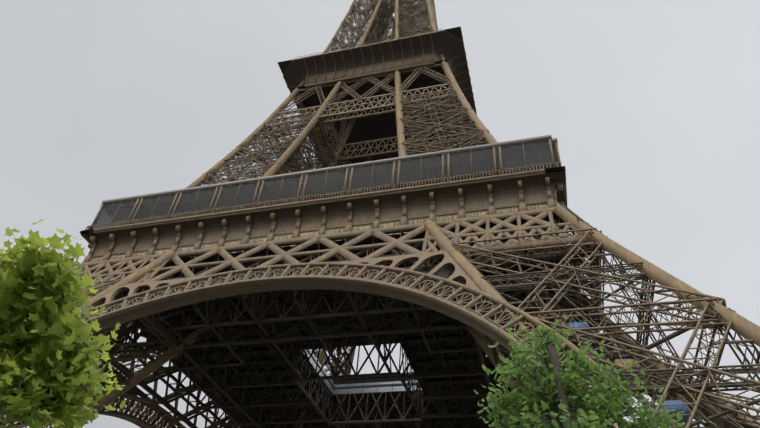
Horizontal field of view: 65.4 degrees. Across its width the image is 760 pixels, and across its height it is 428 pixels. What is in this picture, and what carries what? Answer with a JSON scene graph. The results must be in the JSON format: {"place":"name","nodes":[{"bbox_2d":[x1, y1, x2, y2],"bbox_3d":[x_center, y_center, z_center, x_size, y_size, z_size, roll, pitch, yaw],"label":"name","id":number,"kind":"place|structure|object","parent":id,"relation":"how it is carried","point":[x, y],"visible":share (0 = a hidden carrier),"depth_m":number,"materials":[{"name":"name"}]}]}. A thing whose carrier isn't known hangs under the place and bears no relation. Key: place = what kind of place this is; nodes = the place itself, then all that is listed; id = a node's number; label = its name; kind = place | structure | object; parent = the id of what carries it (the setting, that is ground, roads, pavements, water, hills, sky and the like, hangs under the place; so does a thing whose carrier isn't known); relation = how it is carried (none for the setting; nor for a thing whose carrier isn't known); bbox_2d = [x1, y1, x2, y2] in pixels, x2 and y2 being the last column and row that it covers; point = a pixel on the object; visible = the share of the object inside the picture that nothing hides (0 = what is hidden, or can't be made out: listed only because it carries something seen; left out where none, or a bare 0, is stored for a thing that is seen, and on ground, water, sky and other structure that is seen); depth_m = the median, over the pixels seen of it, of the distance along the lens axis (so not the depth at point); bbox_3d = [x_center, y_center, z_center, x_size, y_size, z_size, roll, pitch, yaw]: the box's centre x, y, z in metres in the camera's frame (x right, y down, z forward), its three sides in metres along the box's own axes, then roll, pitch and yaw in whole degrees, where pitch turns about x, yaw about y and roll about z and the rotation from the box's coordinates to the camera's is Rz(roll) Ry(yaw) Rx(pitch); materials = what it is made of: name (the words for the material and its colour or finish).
{"place":"outdoors","nodes":[
{"label":"outdoors","id":0,"kind":"place"},
{"bbox_2d":[0,0,759,427],"label":"sky","id":1,"kind":"structure","parent":0,"point":[651,107],"materials":[{"name":"grey"}]},
{"label":"lawn","id":2,"kind":"structure","parent":0,"visible":0},
{"bbox_2d":[0,218,125,427],"bbox_3d":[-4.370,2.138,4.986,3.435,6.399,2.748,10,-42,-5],"label":"sweetgum wood","id":3,"kind":"object","parent":2,"relation":"on","point":[49,353],"visible":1,"depth_m":6.02,"materials":[{"name":"green plant"}]},
{"bbox_2d":[474,312,715,427],"bbox_3d":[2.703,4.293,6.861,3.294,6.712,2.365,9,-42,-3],"label":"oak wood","id":4,"kind":"object","parent":2,"relation":"on","point":[564,393],"visible":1,"depth_m":8.15,"materials":[{"name":"green plant"}]},
{"label":"esplanade","id":5,"kind":"object","parent":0,"visible":0},
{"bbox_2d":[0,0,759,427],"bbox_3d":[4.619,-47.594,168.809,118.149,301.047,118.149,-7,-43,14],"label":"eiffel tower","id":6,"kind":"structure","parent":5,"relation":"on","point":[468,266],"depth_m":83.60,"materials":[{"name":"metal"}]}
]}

